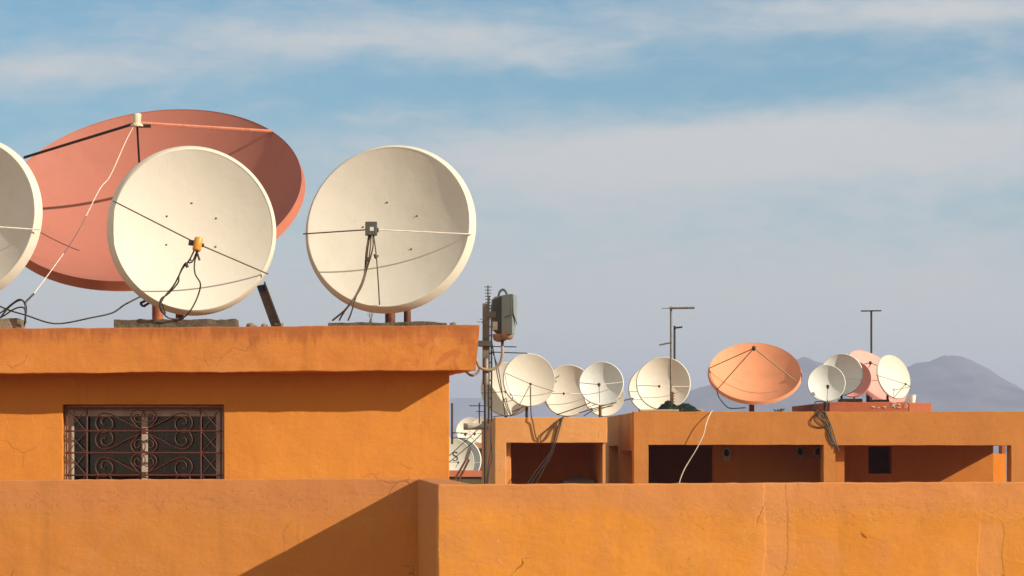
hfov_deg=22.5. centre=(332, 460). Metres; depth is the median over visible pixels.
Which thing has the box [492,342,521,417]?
cable bundle
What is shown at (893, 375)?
satellite dish
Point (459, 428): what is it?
satellite dish
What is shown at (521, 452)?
flat roofed house
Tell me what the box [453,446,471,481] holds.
metal stand
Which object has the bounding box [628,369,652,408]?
satellite dish
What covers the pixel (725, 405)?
cable
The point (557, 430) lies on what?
cable bundle
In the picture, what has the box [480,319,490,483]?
tv antenna
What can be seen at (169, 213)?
satellite dish
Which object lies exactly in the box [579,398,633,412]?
cable
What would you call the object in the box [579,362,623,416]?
satellite dish
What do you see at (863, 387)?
satellite dish
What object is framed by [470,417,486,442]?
satellite dish
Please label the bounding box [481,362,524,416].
satellite dish
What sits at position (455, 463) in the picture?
satellite dish
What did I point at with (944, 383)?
mountain
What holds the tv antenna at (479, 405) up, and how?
on the distant house at (479, 446)
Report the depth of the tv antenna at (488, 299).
44.31 m
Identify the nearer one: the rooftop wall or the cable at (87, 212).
the cable at (87, 212)
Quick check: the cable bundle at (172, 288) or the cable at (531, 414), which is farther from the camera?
the cable at (531, 414)
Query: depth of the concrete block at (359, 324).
21.00 m
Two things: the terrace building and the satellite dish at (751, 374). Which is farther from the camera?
the satellite dish at (751, 374)
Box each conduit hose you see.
[465,359,480,376]
[476,346,503,370]
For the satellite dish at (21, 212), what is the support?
on the rooftop house at (286, 402)
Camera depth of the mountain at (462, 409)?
6447.02 m
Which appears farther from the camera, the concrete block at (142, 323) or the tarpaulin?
the tarpaulin
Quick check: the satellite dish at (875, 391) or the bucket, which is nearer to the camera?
the bucket
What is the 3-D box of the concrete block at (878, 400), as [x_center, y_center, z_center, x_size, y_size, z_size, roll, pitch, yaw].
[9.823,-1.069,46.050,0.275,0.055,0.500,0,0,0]
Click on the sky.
(781, 172)
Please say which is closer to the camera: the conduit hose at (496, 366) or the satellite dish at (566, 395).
the conduit hose at (496, 366)
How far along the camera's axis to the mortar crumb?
20.76 m
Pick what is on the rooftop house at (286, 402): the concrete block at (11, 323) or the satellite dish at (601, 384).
the concrete block at (11, 323)
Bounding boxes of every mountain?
[449,398,638,437]
[684,355,1023,466]
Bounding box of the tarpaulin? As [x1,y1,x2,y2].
[657,400,699,410]
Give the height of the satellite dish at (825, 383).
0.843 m
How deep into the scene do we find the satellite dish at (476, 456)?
63.36 m
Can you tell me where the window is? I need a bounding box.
[65,405,223,479]
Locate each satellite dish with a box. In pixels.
[0,143,42,289]
[23,109,304,319]
[107,146,280,326]
[303,145,475,322]
[449,437,473,469]
[456,417,476,442]
[457,438,480,469]
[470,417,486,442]
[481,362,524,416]
[503,353,554,416]
[544,365,586,416]
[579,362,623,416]
[584,391,623,416]
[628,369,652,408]
[636,357,690,408]
[708,343,801,410]
[807,365,845,411]
[823,354,862,398]
[845,362,871,398]
[848,350,906,401]
[876,355,910,399]
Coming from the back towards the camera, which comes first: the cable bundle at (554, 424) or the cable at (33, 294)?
the cable bundle at (554, 424)
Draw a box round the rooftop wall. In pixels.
[449,470,481,483]
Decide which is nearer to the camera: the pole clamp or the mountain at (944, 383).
the pole clamp
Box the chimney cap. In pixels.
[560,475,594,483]
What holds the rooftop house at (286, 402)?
on the terrace building
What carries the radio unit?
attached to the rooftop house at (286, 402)
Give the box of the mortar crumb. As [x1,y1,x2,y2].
[246,323,256,326]
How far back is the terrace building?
14.00 m
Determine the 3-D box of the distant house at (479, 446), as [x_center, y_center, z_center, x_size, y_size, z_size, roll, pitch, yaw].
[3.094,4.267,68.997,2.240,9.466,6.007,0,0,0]
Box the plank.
[638,409,703,411]
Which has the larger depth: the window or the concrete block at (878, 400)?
the concrete block at (878, 400)
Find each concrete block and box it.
[0,319,25,327]
[113,319,238,327]
[328,322,447,326]
[838,399,861,401]
[868,400,888,401]
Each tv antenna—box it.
[451,403,467,443]
[469,403,483,422]
[479,285,526,423]
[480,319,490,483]
[659,307,694,391]
[673,326,681,359]
[861,310,880,399]
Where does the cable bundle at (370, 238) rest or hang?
hanging from the satellite dish at (411, 209)
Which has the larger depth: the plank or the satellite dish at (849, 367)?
the satellite dish at (849, 367)
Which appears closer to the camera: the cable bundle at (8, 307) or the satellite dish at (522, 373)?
the cable bundle at (8, 307)
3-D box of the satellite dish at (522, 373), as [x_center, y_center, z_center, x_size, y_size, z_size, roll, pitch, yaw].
[3.476,-1.321,45.266,0.803,1.166,0.546,0,0,-42]
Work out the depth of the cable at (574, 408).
45.36 m
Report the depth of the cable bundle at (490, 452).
44.50 m
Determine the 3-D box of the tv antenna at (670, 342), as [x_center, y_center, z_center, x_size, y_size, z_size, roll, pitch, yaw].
[6.109,-1.826,45.470,0.628,1.831,0.203,0,0,0]
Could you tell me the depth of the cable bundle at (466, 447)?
56.36 m
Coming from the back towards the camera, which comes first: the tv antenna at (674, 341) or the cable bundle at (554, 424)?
the tv antenna at (674, 341)
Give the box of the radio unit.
[478,288,516,384]
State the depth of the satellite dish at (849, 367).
46.15 m
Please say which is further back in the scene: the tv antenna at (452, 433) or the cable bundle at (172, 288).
the tv antenna at (452, 433)
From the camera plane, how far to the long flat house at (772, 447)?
45.10 m
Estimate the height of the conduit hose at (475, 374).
0.145 m
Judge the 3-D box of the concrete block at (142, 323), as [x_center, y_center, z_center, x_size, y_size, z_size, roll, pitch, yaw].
[-1.290,-1.118,21.176,1.027,0.105,0.364,0,0,0]
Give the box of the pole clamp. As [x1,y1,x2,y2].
[670,392,674,402]
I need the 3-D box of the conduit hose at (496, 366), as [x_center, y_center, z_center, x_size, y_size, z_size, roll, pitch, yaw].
[1.283,-0.833,20.911,0.234,0.205,0.048,0,0,14]
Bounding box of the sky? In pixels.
[0,0,1023,397]
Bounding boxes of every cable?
[0,296,140,323]
[24,293,34,325]
[34,126,133,293]
[374,236,379,304]
[530,386,537,439]
[557,402,589,414]
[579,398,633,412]
[679,410,712,482]
[716,388,745,408]
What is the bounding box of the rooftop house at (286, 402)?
[0,325,479,479]
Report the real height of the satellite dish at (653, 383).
1.031 m
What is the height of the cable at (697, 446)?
1.561 m
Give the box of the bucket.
[908,395,915,402]
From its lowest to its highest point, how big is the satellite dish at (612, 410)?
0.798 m
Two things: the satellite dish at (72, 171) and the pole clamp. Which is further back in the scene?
the pole clamp
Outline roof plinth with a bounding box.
[792,402,931,411]
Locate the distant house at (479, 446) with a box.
[474,443,481,469]
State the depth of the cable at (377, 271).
21.48 m
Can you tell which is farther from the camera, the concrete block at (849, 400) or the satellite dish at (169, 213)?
the concrete block at (849, 400)
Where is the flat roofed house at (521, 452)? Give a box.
[463,417,606,483]
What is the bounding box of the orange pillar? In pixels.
[993,446,1005,481]
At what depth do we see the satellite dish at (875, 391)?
48.11 m
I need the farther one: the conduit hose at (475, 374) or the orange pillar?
the orange pillar
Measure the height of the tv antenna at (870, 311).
1.919 m
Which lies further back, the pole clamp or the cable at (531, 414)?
the pole clamp
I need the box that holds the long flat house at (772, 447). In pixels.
[606,411,1023,483]
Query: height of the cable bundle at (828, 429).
0.911 m
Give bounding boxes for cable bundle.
[0,299,26,322]
[159,251,200,319]
[332,236,373,320]
[449,430,481,461]
[486,419,492,483]
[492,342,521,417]
[527,416,567,483]
[540,418,560,441]
[810,400,838,450]
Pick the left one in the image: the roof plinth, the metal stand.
the metal stand
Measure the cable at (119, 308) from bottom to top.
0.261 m
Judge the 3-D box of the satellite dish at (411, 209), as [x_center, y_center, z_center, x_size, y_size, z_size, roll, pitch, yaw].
[0.472,-1.901,21.814,1.396,1.616,0.778,0,0,-11]
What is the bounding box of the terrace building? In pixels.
[0,478,1023,575]
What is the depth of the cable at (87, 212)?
22.30 m
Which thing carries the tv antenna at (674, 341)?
on the long flat house at (772, 447)

